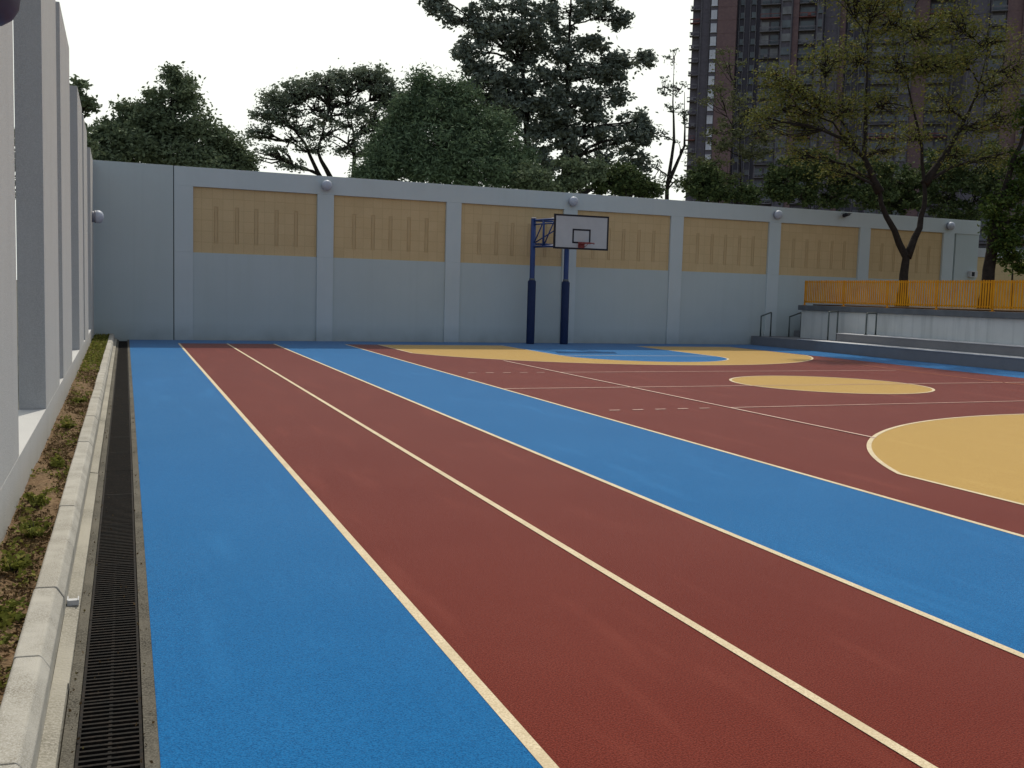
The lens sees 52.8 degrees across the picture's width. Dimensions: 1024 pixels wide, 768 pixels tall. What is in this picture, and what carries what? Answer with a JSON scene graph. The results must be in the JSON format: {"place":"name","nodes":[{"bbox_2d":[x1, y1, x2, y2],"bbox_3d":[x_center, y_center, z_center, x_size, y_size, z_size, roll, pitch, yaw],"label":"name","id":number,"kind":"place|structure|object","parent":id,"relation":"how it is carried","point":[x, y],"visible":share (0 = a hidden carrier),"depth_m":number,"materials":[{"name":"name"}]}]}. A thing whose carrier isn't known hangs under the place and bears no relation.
{"place":"outdoors","nodes":[
{"label":"outdoors","id":0,"kind":"place"},
{"bbox_2d":[16,280,18,409],"bbox_3d":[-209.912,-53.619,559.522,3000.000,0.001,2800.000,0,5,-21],"label":"ground","id":1,"kind":"structure","parent":0,"point":[17,352],"depth_m":27.95,"materials":[{"name":"grey concrete"}]},
{"bbox_2d":[0,0,93,543],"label":"screen wall","id":2,"kind":"structure","parent":1,"relation":"on","point":[47,165],"depth_m":9.10,"materials":[{"name":"grey paint"}]},
{"bbox_2d":[0,0,20,25],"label":"wall lamp","id":3,"kind":"object","parent":2,"relation":"attached to","point":[9,10],"visible":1,"depth_m":4.27,"materials":[{"name":"paint"}]},
{"bbox_2d":[92,210,103,223],"bbox_3d":[-10.335,-4.171,25.744,0.284,0.333,0.333,0,5,-21],"label":"wall lamp","id":4,"kind":"object","parent":2,"relation":"attached to","point":[97,216],"visible":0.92,"depth_m":25.63,"materials":[{"name":"paint"}]},
{"bbox_2d":[14,74,105,199],"bbox_3d":[-14.720,-5.650,32.548,3.577,8.203,2.070,0,5,-21],"label":"tree","id":5,"kind":"object","parent":1,"relation":"on","point":[88,104],"visible":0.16,"depth_m":32.59,"materials":[{"name":"green plant"}]},
{"bbox_2d":[36,338,116,767],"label":"kerb ledge","id":6,"kind":"object","parent":1,"relation":"on","point":[51,742],"visible":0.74,"depth_m":4.47,"materials":[{"name":"concrete"}]},
{"bbox_2d":[0,333,114,767],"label":"kerb","id":7,"kind":"structure","parent":6,"relation":"on","point":[24,705],"depth_m":4.25,"materials":[{"name":"concrete"}]},
{"bbox_2d":[67,596,78,605],"bbox_3d":[-2.058,1.018,4.834,0.052,0.034,0.065,0,5,-21],"label":"bracket","id":8,"kind":"object","parent":6,"relation":"on","point":[73,602],"visible":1,"depth_m":4.82,"materials":[{"name":"white metal"}]},
{"bbox_2d":[59,340,160,767],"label":"gutter","id":9,"kind":"object","parent":1,"relation":"on","point":[149,736],"visible":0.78,"depth_m":4.64,"materials":[{"name":"concrete"}]},
{"bbox_2d":[74,697,143,767],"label":"drain grating","id":10,"kind":"object","parent":9,"relation":"in","point":[108,728],"visible":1,"depth_m":3.55,"materials":[{"name":"metal"}]},
{"bbox_2d":[81,617,140,703],"bbox_3d":[-1.669,1.148,4.312,0.208,0.032,0.995,0,5,-21],"label":"drain grating","id":11,"kind":"object","parent":9,"relation":"in","point":[111,681],"visible":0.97,"depth_m":4.23,"materials":[{"name":"metal"}]},
{"bbox_2d":[68,352,154,762],"bbox_3d":[-4.826,0.285,12.730,0.341,0.023,21.866,0,5,-21],"label":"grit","id":12,"kind":"object","parent":9,"relation":"on","point":[78,738],"visible":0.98,"depth_m":4.21,"materials":[{"name":"black metal"}]},
{"bbox_2d":[90,562,137,620],"bbox_3d":[-2.019,1.055,5.244,0.208,0.032,0.995,0,5,-21],"label":"drain grating","id":13,"kind":"object","parent":9,"relation":"in","point":[109,601],"visible":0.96,"depth_m":5.18,"materials":[{"name":"metal"}]},
{"bbox_2d":[96,523,135,564],"bbox_3d":[-2.368,0.963,6.176,0.208,0.032,0.995,0,5,-21],"label":"drain grating","id":14,"kind":"object","parent":9,"relation":"in","point":[116,544],"visible":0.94,"depth_m":6.12,"materials":[{"name":"metal"}]},
{"bbox_2d":[100,494,133,524],"bbox_3d":[-2.718,0.870,7.109,0.208,0.032,0.995,0,5,-21],"label":"drain grating","id":15,"kind":"object","parent":9,"relation":"in","point":[117,508],"visible":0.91,"depth_m":7.06,"materials":[{"name":"metal"}]},
{"bbox_2d":[103,471,132,494],"bbox_3d":[-3.068,0.779,8.041,0.208,0.032,0.995,0,5,-21],"label":"drain grating","id":16,"kind":"object","parent":9,"relation":"in","point":[120,482],"visible":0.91,"depth_m":8.00,"materials":[{"name":"metal"}]},
{"bbox_2d":[105,452,131,471],"bbox_3d":[-3.418,0.684,8.973,0.208,0.032,0.995,0,5,-21],"label":"drain grating","id":17,"kind":"object","parent":9,"relation":"in","point":[115,461],"visible":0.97,"depth_m":8.94,"materials":[{"name":"metal"}]},
{"bbox_2d":[107,437,131,451],"bbox_3d":[-3.767,0.592,9.905,0.208,0.032,0.995,0,5,-21],"label":"drain grating","id":18,"kind":"object","parent":9,"relation":"in","point":[119,444],"visible":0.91,"depth_m":9.89,"materials":[{"name":"metal"}]},
{"bbox_2d":[109,424,130,436],"bbox_3d":[-4.117,0.501,10.838,0.208,0.032,0.995,0,5,-21],"label":"drain grating","id":19,"kind":"object","parent":9,"relation":"in","point":[120,430],"visible":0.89,"depth_m":10.82,"materials":[{"name":"metal"}]},
{"bbox_2d":[110,413,129,423],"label":"drain grating","id":20,"kind":"object","parent":9,"relation":"in","point":[120,418],"visible":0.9,"depth_m":11.77,"materials":[{"name":"metal"}]},
{"bbox_2d":[111,404,129,413],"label":"drain grating","id":21,"kind":"object","parent":9,"relation":"in","point":[120,408],"visible":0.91,"depth_m":12.69,"materials":[{"name":"metal"}]},
{"bbox_2d":[112,396,129,403],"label":"drain grating","id":22,"kind":"object","parent":9,"relation":"in","point":[120,400],"visible":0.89,"depth_m":13.58,"materials":[{"name":"metal"}]},
{"bbox_2d":[113,389,128,395],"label":"drain grating","id":23,"kind":"object","parent":9,"relation":"in","point":[120,392],"visible":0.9,"depth_m":14.55,"materials":[{"name":"metal"}]},
{"bbox_2d":[114,382,128,388],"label":"drain grating","id":24,"kind":"object","parent":9,"relation":"in","point":[121,385],"visible":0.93,"depth_m":15.46,"materials":[{"name":"metal"}]},
{"bbox_2d":[115,377,128,382],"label":"drain grating","id":25,"kind":"object","parent":9,"relation":"in","point":[121,379],"visible":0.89,"depth_m":16.42,"materials":[{"name":"metal"}]},
{"bbox_2d":[115,372,128,376],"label":"drain grating","id":26,"kind":"object","parent":9,"relation":"in","point":[121,374],"visible":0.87,"depth_m":17.35,"materials":[{"name":"metal"}]},
{"bbox_2d":[116,368,127,371],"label":"drain grating","id":27,"kind":"object","parent":9,"relation":"in","point":[121,369],"visible":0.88,"depth_m":18.25,"materials":[{"name":"metal"}]},
{"bbox_2d":[116,364,127,367],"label":"drain grating","id":28,"kind":"object","parent":9,"relation":"in","point":[121,365],"visible":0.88,"depth_m":19.12,"materials":[{"name":"metal"}]},
{"bbox_2d":[117,360,127,363],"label":"drain grating","id":29,"kind":"object","parent":9,"relation":"in","point":[122,361],"visible":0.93,"depth_m":20.08,"materials":[{"name":"metal"}]},
{"bbox_2d":[88,61,266,170],"bbox_3d":[-12.377,-6.745,37.114,7.090,9.733,4.284,0,5,-21],"label":"broadleaf tree","id":30,"kind":"object","parent":1,"relation":"on","point":[152,130],"visible":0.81,"depth_m":36.52,"materials":[{"name":"green plant"}]},
{"bbox_2d":[237,58,409,176],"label":"umbrella tree","id":31,"kind":"object","parent":1,"relation":"on","point":[329,91],"visible":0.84,"depth_m":41.70,"materials":[{"name":"green plant"}]},
{"bbox_2d":[344,63,554,188],"bbox_3d":[-2.100,-6.665,37.549,8.050,10.072,4.985,0,5,-21],"label":"feathery tree","id":32,"kind":"object","parent":1,"relation":"on","point":[455,142],"visible":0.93,"depth_m":36.67,"materials":[{"name":"green plant"}]},
{"bbox_2d":[93,160,980,344],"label":"boundary wall","id":33,"kind":"structure","parent":1,"relation":"on","point":[188,253],"depth_m":31.02,"materials":[{"name":"grey paint"}]},
{"bbox_2d":[322,180,331,190],"bbox_3d":[-5.255,-5.645,29.303,0.303,0.303,0.258,0,5,-22],"label":"wall lamp","id":34,"kind":"object","parent":33,"relation":"attached to","point":[326,185],"visible":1,"depth_m":29.21,"materials":[{"name":"paint"}]},
{"bbox_2d":[568,197,577,205],"bbox_3d":[1.929,-5.705,32.232,0.303,0.303,0.258,0,5,-22],"label":"wall lamp","id":35,"kind":"object","parent":33,"relation":"attached to","point":[572,201],"visible":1,"depth_m":32.14,"materials":[{"name":"paint"}]},
{"bbox_2d":[773,210,782,218],"bbox_3d":[9.081,-5.766,35.147,0.303,0.303,0.258,0,5,-22],"label":"wall lamp","id":36,"kind":"object","parent":33,"relation":"attached to","point":[777,214],"visible":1,"depth_m":35.06,"materials":[{"name":"paint"}]},
{"bbox_2d":[946,222,954,229],"bbox_3d":[16.205,-5.826,38.051,0.303,0.303,0.258,0,5,-22],"label":"wall lamp","id":37,"kind":"object","parent":33,"relation":"attached to","point":[950,225],"visible":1,"depth_m":37.97,"materials":[{"name":"paint"}]},
{"bbox_2d":[967,271,977,277],"bbox_3d":[17.309,-4.125,38.755,0.340,0.240,0.164,0,5,-21],"label":"junction box","id":38,"kind":"object","parent":33,"relation":"attached to","point":[973,274],"visible":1,"depth_m":38.68,"materials":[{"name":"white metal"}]},
{"bbox_2d":[416,0,661,196],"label":"tall tree","id":39,"kind":"object","parent":1,"relation":"on","point":[511,33],"visible":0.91,"depth_m":49.07,"materials":[{"name":"green plant"}]},
{"bbox_2d":[507,151,614,193],"bbox_3d":[1.681,-5.114,37.616,4.426,7.144,2.617,0,5,-21],"label":"shrub","id":40,"kind":"object","parent":1,"relation":"on","point":[576,172],"visible":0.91,"depth_m":36.87,"materials":[{"name":"green plant"}]},
{"bbox_2d":[583,152,668,198],"bbox_3d":[4.216,-5.109,38.665,3.506,7.094,2.137,1,5,-10],"label":"shrub","id":41,"kind":"object","parent":1,"relation":"on","point":[629,179],"visible":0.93,"depth_m":38.11,"materials":[{"name":"green plant"}]},
{"bbox_2d":[652,48,691,199],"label":"bare tree","id":42,"kind":"object","parent":1,"relation":"on","point":[669,175],"visible":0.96,"depth_m":48.84,"materials":[{"name":"brown plant"}]},
{"bbox_2d":[674,160,768,205],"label":"shrub","id":43,"kind":"object","parent":1,"relation":"on","point":[705,180],"visible":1,"depth_m":40.37,"materials":[{"name":"green plant"}]},
{"bbox_2d":[681,45,784,203],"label":"slender tree","id":44,"kind":"object","parent":1,"relation":"on","point":[747,154],"visible":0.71,"depth_m":44.19,"materials":[{"name":"green plant"}]},
{"bbox_2d":[684,0,840,210],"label":"apartment tower","id":45,"kind":"structure","parent":1,"relation":"on","point":[750,30],"depth_m":223.18,"materials":[{"name":"brown tile"}]},
{"bbox_2d":[707,115,712,123],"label":"window","id":46,"kind":"structure","parent":45,"relation":"in","point":[709,117],"depth_m":225.36,"materials":[{"name":"grey glass"}]},
{"bbox_2d":[708,0,717,98],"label":"window","id":47,"kind":"structure","parent":45,"relation":"in","point":[714,2],"depth_m":223.93,"materials":[{"name":"grey glass"}]},
{"bbox_2d":[737,0,822,97],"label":"window","id":48,"kind":"structure","parent":45,"relation":"in","point":[785,23],"depth_m":220.46,"materials":[{"name":"grey glass"}]},
{"bbox_2d":[758,0,821,83],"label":"window","id":49,"kind":"structure","parent":45,"relation":"in","point":[786,10],"depth_m":219.60,"materials":[{"name":"grey glass"}]},
{"bbox_2d":[755,147,871,210],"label":"shrub","id":50,"kind":"object","parent":1,"relation":"on","point":[781,191],"visible":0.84,"depth_m":41.86,"materials":[{"name":"green plant"}]},
{"bbox_2d":[839,156,942,215],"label":"shrub","id":51,"kind":"object","parent":1,"relation":"on","point":[898,195],"visible":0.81,"depth_m":43.27,"materials":[{"name":"green plant"}]},
{"bbox_2d":[830,0,966,217],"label":"apartment tower","id":52,"kind":"structure","parent":1,"relation":"on","point":[923,8],"depth_m":216.71,"materials":[{"name":"brown tile"}]},
{"bbox_2d":[867,141,879,149],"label":"window","id":53,"kind":"structure","parent":52,"relation":"in","point":[872,145],"depth_m":218.96,"materials":[{"name":"grey glass"}]},
{"bbox_2d":[868,128,879,135],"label":"window","id":54,"kind":"structure","parent":52,"relation":"in","point":[877,130],"depth_m":218.74,"materials":[{"name":"grey glass"}]},
{"bbox_2d":[869,114,880,122],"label":"window","id":55,"kind":"structure","parent":52,"relation":"in","point":[878,115],"depth_m":218.42,"materials":[{"name":"grey glass"}]},
{"bbox_2d":[882,128,892,135],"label":"window","id":56,"kind":"structure","parent":52,"relation":"in","point":[886,130],"depth_m":218.02,"materials":[{"name":"grey glass"}]},
{"bbox_2d":[883,114,893,122],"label":"window","id":57,"kind":"structure","parent":52,"relation":"in","point":[889,116],"depth_m":217.73,"materials":[{"name":"grey glass"}]},
{"bbox_2d":[884,87,896,95],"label":"window","id":58,"kind":"structure","parent":52,"relation":"in","point":[892,90],"depth_m":217.20,"materials":[{"name":"grey glass"}]},
{"bbox_2d":[846,0,952,83],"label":"window","id":59,"kind":"structure","parent":52,"relation":"in","point":[907,5],"depth_m":216.09,"materials":[{"name":"grey glass"}]},
{"bbox_2d":[895,154,904,161],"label":"window","id":60,"kind":"structure","parent":52,"relation":"in","point":[902,159],"depth_m":217.20,"materials":[{"name":"grey glass"}]},
{"bbox_2d":[898,114,907,120],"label":"window","id":61,"kind":"structure","parent":52,"relation":"in","point":[901,116],"depth_m":216.35,"materials":[{"name":"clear glass"}]},
{"bbox_2d":[874,17,951,81],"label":"window","id":62,"kind":"structure","parent":52,"relation":"in","point":[945,46],"depth_m":215.04,"materials":[{"name":"grey glass"}]},
{"bbox_2d":[923,141,932,148],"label":"window","id":63,"kind":"structure","parent":52,"relation":"in","point":[931,142],"depth_m":216.41,"materials":[{"name":"grey glass"}]},
{"bbox_2d":[923,127,933,135],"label":"window","id":64,"kind":"structure","parent":52,"relation":"in","point":[927,128],"depth_m":216.09,"materials":[{"name":"grey glass"}]},
{"bbox_2d":[924,114,934,121],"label":"window","id":65,"kind":"structure","parent":52,"relation":"in","point":[931,116],"depth_m":215.88,"materials":[{"name":"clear glass"}]},
{"bbox_2d":[935,141,944,148],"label":"window","id":66,"kind":"structure","parent":52,"relation":"in","point":[938,143],"depth_m":215.83,"materials":[{"name":"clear glass"}]},
{"bbox_2d":[935,127,944,135],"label":"window","id":67,"kind":"structure","parent":52,"relation":"in","point":[936,127],"depth_m":215.54,"materials":[{"name":"grey glass"}]},
{"bbox_2d":[917,139,1021,224],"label":"shrub","id":68,"kind":"object","parent":1,"relation":"on","point":[984,186],"visible":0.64,"depth_m":44.59,"materials":[{"name":"green plant"}]},
{"bbox_2d":[954,0,1023,249],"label":"apartment tower","id":69,"kind":"structure","parent":1,"relation":"on","point":[1008,9],"depth_m":202.00,"materials":[{"name":"concrete"}]},
{"bbox_2d":[983,132,996,140],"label":"window","id":70,"kind":"structure","parent":69,"relation":"in","point":[991,134],"depth_m":203.05,"materials":[{"name":"grey glass"}]},
{"bbox_2d":[990,15,1004,53],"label":"window","id":71,"kind":"structure","parent":69,"relation":"in","point":[995,17],"depth_m":201.22,"materials":[{"name":"grey glass"}]},
{"bbox_2d":[988,0,1023,68],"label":"window","id":72,"kind":"structure","parent":69,"relation":"in","point":[996,3],"depth_m":201.17,"materials":[{"name":"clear glass"}]},
{"bbox_2d":[1011,230,1023,309],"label":"sapling","id":73,"kind":"object","parent":1,"relation":"on","point":[1019,246],"visible":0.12,"depth_m":37.94,"materials":[{"name":"green plant"}]},
{"bbox_2d":[13,0,693,279],"label":"sky","id":74,"kind":"structure","parent":0,"point":[240,47],"materials":[{"name":"white"}]},
{"bbox_2d":[130,341,1023,767],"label":"court surface","id":75,"kind":"object","parent":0,"point":[570,661],"visible":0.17,"depth_m":5.83,"materials":[{"name":"red rubber"}]},
{"bbox_2d":[129,340,542,767],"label":"track lane","id":76,"kind":"structure","parent":75,"relation":"on","point":[287,630],"depth_m":4.71,"materials":[{"name":"blue rubber"}]},
{"bbox_2d":[383,345,811,364],"bbox_3d":[2.916,-0.799,27.466,11.540,0.001,7.900,0,5,-21],"label":"court zone","id":77,"kind":"object","parent":75,"relation":"on","point":[738,356],"visible":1,"depth_m":26.79,"materials":[{"name":"yellow rubber"}]},
{"bbox_2d":[503,345,726,361],"bbox_3d":[2.922,-0.842,27.933,4.520,0.001,6.814,0,5,-21],"label":"court key","id":78,"kind":"object","parent":77,"relation":"on","point":[632,353],"visible":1,"depth_m":27.71,"materials":[{"name":"blue rubber"}]},
{"bbox_2d":[178,343,1023,767],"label":"lane line","id":79,"kind":"object","parent":75,"relation":"on","point":[514,725],"visible":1,"depth_m":5.42,"materials":[{"name":"paint"}]},
{"bbox_2d":[276,344,1023,652],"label":"track lane","id":80,"kind":"structure","parent":75,"relation":"on","point":[966,575],"depth_m":7.86,"materials":[{"name":"blue rubber"}]},
{"bbox_2d":[336,341,1023,377],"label":"court margin","id":81,"kind":"object","parent":75,"relation":"on","point":[1008,373],"visible":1,"depth_m":29.96,"materials":[{"name":"blue rubber"}]},
{"bbox_2d":[526,214,608,343],"bbox_3d":[1.732,-3.052,30.712,1.874,3.854,2.337,0,5,-21],"label":"basketball stand","id":82,"kind":"object","parent":81,"relation":"on","point":[580,232],"visible":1,"depth_m":30.38,"materials":[{"name":"blue metal"}]},
{"bbox_2d":[381,345,1023,504],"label":"court line","id":83,"kind":"object","parent":75,"relation":"on","point":[870,450],"visible":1,"depth_m":12.88,"materials":[{"name":"paint"}]},
{"bbox_2d":[491,360,1007,437],"bbox_3d":[5.686,0.020,19.029,12.562,0.002,12.460,0,5,-21],"label":"volleyball line","id":84,"kind":"object","parent":75,"relation":"on","point":[745,385],"visible":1,"depth_m":16.73,"materials":[{"name":"paint"}]},
{"bbox_2d":[732,376,931,393],"bbox_3d":[5.961,0.002,19.378,3.640,0.001,3.640,0,5,-21],"label":"circle","id":85,"kind":"object","parent":75,"relation":"on","point":[806,383],"visible":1,"depth_m":19.23,"materials":[{"name":"yellow rubber"}]},
{"bbox_2d":[751,333,1023,371],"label":"stepped seating","id":86,"kind":"object","parent":75,"relation":"on","point":[1009,357],"visible":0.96,"depth_m":28.40,"materials":[{"name":"grey paint"}]},
{"bbox_2d":[760,312,771,336],"bbox_3d":[8.591,-2.026,34.902,0.499,0.836,0.099,0,5,-21],"label":"handrail","id":87,"kind":"object","parent":86,"relation":"on","point":[770,322],"visible":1,"depth_m":34.88,"materials":[{"name":"grey metal"}]},
{"bbox_2d":[788,312,801,336],"bbox_3d":[9.662,-2.032,35.195,0.569,0.858,0.099,0,5,-21],"label":"handrail","id":88,"kind":"object","parent":86,"relation":"on","point":[789,323],"visible":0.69,"depth_m":35.12,"materials":[{"name":"grey metal"}]},
{"bbox_2d":[827,311,838,339],"bbox_3d":[10.114,-1.833,32.521,0.439,0.958,0.099,0,5,-21],"label":"handrail","id":89,"kind":"object","parent":86,"relation":"on","point":[829,312],"visible":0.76,"depth_m":32.47,"materials":[{"name":"grey metal"}]},
{"bbox_2d":[864,312,876,334],"bbox_3d":[10.778,-1.813,30.949,0.459,0.684,0.099,0,5,-21],"label":"handrail","id":90,"kind":"object","parent":86,"relation":"on","point":[875,322],"visible":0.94,"depth_m":30.90,"materials":[{"name":"grey metal"}]},
{"bbox_2d":[798,304,1023,344],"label":"raised platform","id":91,"kind":"structure","parent":75,"relation":"on","point":[1002,326],"depth_m":29.72,"materials":[{"name":"white paint"}]},
{"bbox_2d":[731,0,1023,306],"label":"forked tree","id":92,"kind":"object","parent":91,"relation":"on","point":[930,64],"visible":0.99,"depth_m":33.73,"materials":[{"name":"green plant"}]},
{"bbox_2d":[804,280,1023,311],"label":"picket fence","id":93,"kind":"object","parent":91,"relation":"on","point":[871,286],"visible":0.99,"depth_m":29.68,"materials":[{"name":"orange paint"}]},
{"bbox_2d":[970,96,1023,308],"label":"leaning tree","id":94,"kind":"object","parent":91,"relation":"on","point":[1005,242],"visible":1,"depth_m":34.33,"materials":[{"name":"green plant"}]},
{"bbox_2d":[871,414,1023,503],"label":"court zone","id":95,"kind":"object","parent":75,"relation":"on","point":[982,454],"visible":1,"depth_m":10.86,"materials":[{"name":"yellow rubber"}]},
{"bbox_2d":[975,248,1023,309],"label":"garden wall","id":96,"kind":"structure","parent":0,"point":[1000,274],"depth_m":47.69,"materials":[{"name":"stone"}]},
{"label":"soil base","id":97,"kind":"structure","parent":0,"visible":0},
{"bbox_2d":[0,341,100,703],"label":"soil bed","id":98,"kind":"object","parent":97,"relation":"on","point":[39,481],"visible":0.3,"depth_m":6.67,"materials":[{"name":"brown soil"}]},
{"bbox_2d":[0,597,29,628],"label":"plant","id":99,"kind":"object","parent":98,"relation":"on","point":[8,615],"visible":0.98,"depth_m":4.35,"materials":[{"name":"green plant"}]},
{"bbox_2d":[0,550,35,575],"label":"plant","id":100,"kind":"object","parent":98,"relation":"on","point":[20,560],"visible":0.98,"depth_m":5.13,"materials":[{"name":"green plant"}]},
{"bbox_2d":[16,516,52,539],"bbox_3d":[-2.709,0.826,5.861,0.185,0.116,0.389,0,5,-21],"label":"plant","id":101,"kind":"object","parent":98,"relation":"on","point":[28,529],"visible":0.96,"depth_m":5.80,"materials":[{"name":"green plant"}]},
{"bbox_2d":[22,487,54,505],"bbox_3d":[-3.053,0.744,6.640,0.185,0.123,0.319,0,5,-21],"label":"plant","id":102,"kind":"object","parent":98,"relation":"on","point":[40,498],"visible":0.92,"depth_m":6.59,"materials":[{"name":"green plant"}]},
{"bbox_2d":[0,338,107,705],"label":"weeds","id":103,"kind":"object","parent":98,"relation":"on","point":[48,533],"visible":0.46,"depth_m":6.18,"materials":[{"name":"green plant"}]},
{"bbox_2d":[49,452,69,467],"bbox_3d":[-3.531,0.603,7.995,0.145,0.138,0.303,1,5,-8],"label":"plant","id":104,"kind":"object","parent":98,"relation":"on","point":[58,461],"visible":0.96,"depth_m":7.96,"materials":[{"name":"green plant"}]},
{"bbox_2d":[60,416,77,428],"bbox_3d":[-4.344,0.395,10.111,0.172,0.134,0.362,0,5,-21],"label":"plant","id":105,"kind":"object","parent":98,"relation":"on","point":[68,423],"visible":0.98,"depth_m":10.09,"materials":[{"name":"green plant"}]},
{"bbox_2d":[72,396,87,403],"bbox_3d":[-5.118,0.195,12.224,0.173,0.116,0.227,-2,6,-31],"label":"plant","id":106,"kind":"object","parent":98,"relation":"on","point":[83,399],"visible":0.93,"depth_m":12.21,"materials":[{"name":"green plant"}]},
{"bbox_2d":[78,333,109,371],"bbox_3d":[-8.783,-0.754,21.806,0.411,0.128,11.885,0,5,-21],"label":"ground cover","id":107,"kind":"object","parent":98,"relation":"on","point":[100,338],"visible":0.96,"depth_m":20.41,"materials":[{"name":"green plant"}]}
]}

